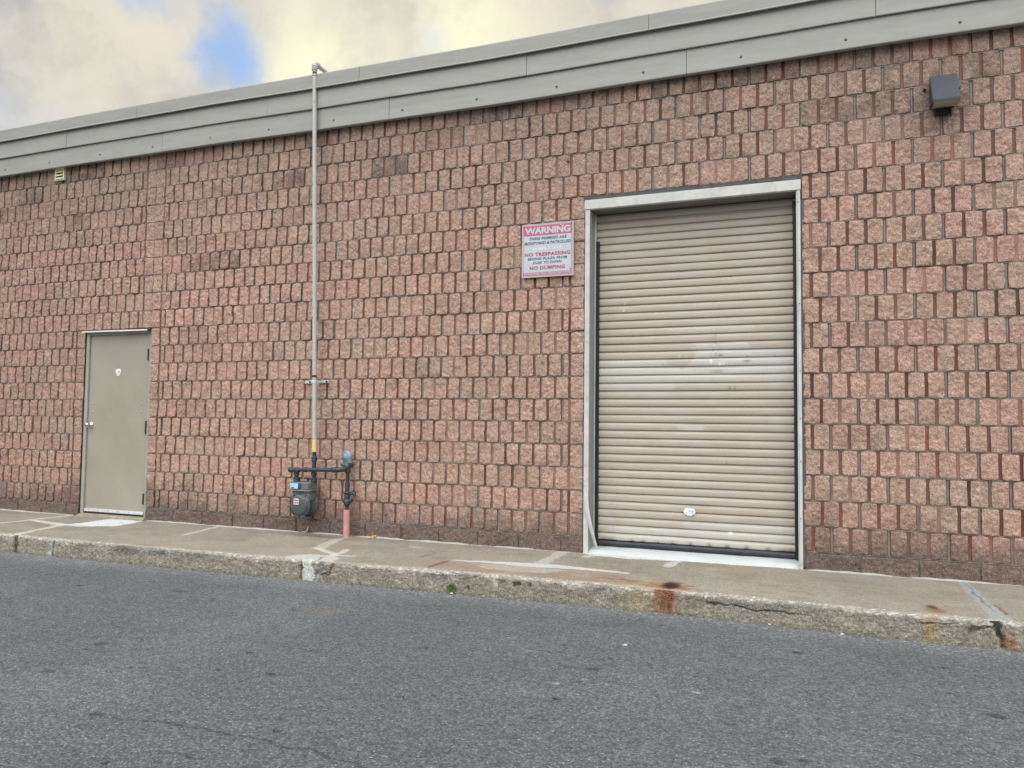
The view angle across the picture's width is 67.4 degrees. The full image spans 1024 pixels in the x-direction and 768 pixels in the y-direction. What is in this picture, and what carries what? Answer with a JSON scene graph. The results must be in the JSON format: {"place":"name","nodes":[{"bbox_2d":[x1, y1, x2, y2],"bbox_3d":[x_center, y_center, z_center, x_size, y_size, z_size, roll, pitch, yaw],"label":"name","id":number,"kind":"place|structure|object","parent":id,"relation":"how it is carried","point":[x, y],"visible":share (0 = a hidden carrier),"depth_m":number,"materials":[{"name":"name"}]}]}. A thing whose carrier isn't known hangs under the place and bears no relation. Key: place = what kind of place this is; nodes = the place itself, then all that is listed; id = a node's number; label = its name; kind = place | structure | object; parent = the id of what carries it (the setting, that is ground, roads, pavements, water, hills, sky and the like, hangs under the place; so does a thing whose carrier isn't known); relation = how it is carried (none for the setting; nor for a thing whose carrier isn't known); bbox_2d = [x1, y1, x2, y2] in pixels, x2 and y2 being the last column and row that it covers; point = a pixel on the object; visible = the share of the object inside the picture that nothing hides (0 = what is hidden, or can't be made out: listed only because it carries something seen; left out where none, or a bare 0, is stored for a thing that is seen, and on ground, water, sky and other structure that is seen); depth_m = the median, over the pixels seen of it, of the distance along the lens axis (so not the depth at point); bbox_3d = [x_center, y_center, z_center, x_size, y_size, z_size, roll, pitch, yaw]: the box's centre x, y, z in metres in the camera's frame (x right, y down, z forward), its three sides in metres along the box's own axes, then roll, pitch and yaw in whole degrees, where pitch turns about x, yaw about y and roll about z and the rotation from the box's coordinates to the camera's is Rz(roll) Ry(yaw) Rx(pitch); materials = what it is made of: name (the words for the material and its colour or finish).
{"place":"outdoors","nodes":[
{"label":"outdoors","id":0,"kind":"place"},
{"bbox_2d":[0,0,718,129],"label":"sky","id":1,"kind":"structure","parent":0,"point":[60,59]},
{"bbox_2d":[0,551,1023,767],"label":"road","id":2,"kind":"structure","parent":0,"point":[103,664],"depth_m":3.76,"materials":[{"name":"grey asphalt"}]},
{"bbox_2d":[446,584,456,590],"bbox_3d":[-0.456,1.522,5.742,0.092,0.051,0.042,-1,-3,21],"label":"weed","id":3,"kind":"object","parent":2,"relation":"on","point":[451,587],"visible":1,"depth_m":5.74,"materials":[{"name":"green plant"}]},
{"bbox_2d":[0,534,1023,651],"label":"kerb","id":4,"kind":"structure","parent":2,"relation":"on","point":[951,630],"depth_m":5.45,"materials":[{"name":"concrete"}]},
{"bbox_2d":[0,510,1023,622],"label":"sidewalk","id":5,"kind":"structure","parent":0,"point":[981,601],"depth_m":6.05,"materials":[{"name":"concrete"}]},
{"bbox_2d":[288,450,355,537],"bbox_3d":[-1.871,1.065,7.525,0.747,0.848,0.198,0,-3,18],"label":"gas meter","id":6,"kind":"object","parent":5,"relation":"on","point":[303,503],"visible":1,"depth_m":7.50,"materials":[{"name":"paint"}]},
{"bbox_2d":[290,483,300,488],"bbox_3d":[-2.123,1.000,7.534,0.120,0.059,0.012,-1,-3,21],"label":"index window","id":7,"kind":"structure","parent":6,"relation":"in","point":[292,485],"depth_m":7.53,"materials":[{"name":"white plastic"}]},
{"label":"ground","id":8,"kind":"structure","parent":0,"visible":0},
{"bbox_2d":[0,0,1023,585],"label":"brick building","id":9,"kind":"structure","parent":8,"relation":"on","point":[776,320],"depth_m":6.86,"materials":[{"name":"brick"}]},
{"bbox_2d":[55,168,65,180],"bbox_3d":[-5.435,-2.518,9.240,0.150,0.140,0.040,-1,-3,21],"label":"vent cover","id":10,"kind":"object","parent":9,"relation":"attached to","point":[59,176],"visible":1,"depth_m":9.23,"materials":[{"name":"beige plastic"}]},
{"bbox_2d":[84,334,149,516],"bbox_3d":[-4.521,0.460,8.763,0.904,2.052,0.121,-1,-3,21],"label":"door","id":11,"kind":"structure","parent":9,"relation":"in","point":[119,368],"depth_m":8.77,"materials":[{"name":"paint"}]},
{"bbox_2d":[305,61,328,451],"bbox_3d":[-1.797,-1.287,8.205,0.285,3.979,1.110,-1,-3,21],"label":"gas pipe","id":12,"kind":"object","parent":9,"relation":"attached to","point":[316,66],"visible":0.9,"depth_m":7.70,"materials":[{"name":"metal"}]},
{"bbox_2d":[522,221,573,278],"bbox_3d":[0.319,-1.205,6.903,0.491,0.487,0.019,-1,-3,21],"label":"warning sign","id":13,"kind":"object","parent":9,"relation":"attached to","point":[547,249],"visible":1,"depth_m":6.90,"materials":[{"name":"white metal"}]},
{"bbox_2d":[593,198,798,559],"bbox_3d":[1.542,-0.057,6.596,1.708,2.971,0.084,-1,-3,21],"label":"roller door","id":14,"kind":"structure","parent":9,"relation":"in","point":[696,403],"depth_m":6.58,"materials":[{"name":"paint"}]},
{"bbox_2d":[929,73,959,116],"bbox_3d":[3.248,-2.179,5.754,0.197,0.310,0.210,-1,-3,21],"label":"wall lamp","id":15,"kind":"object","parent":9,"relation":"attached to","point":[944,93],"visible":1,"depth_m":5.73,"materials":[{"name":"grey metal"}]}
]}

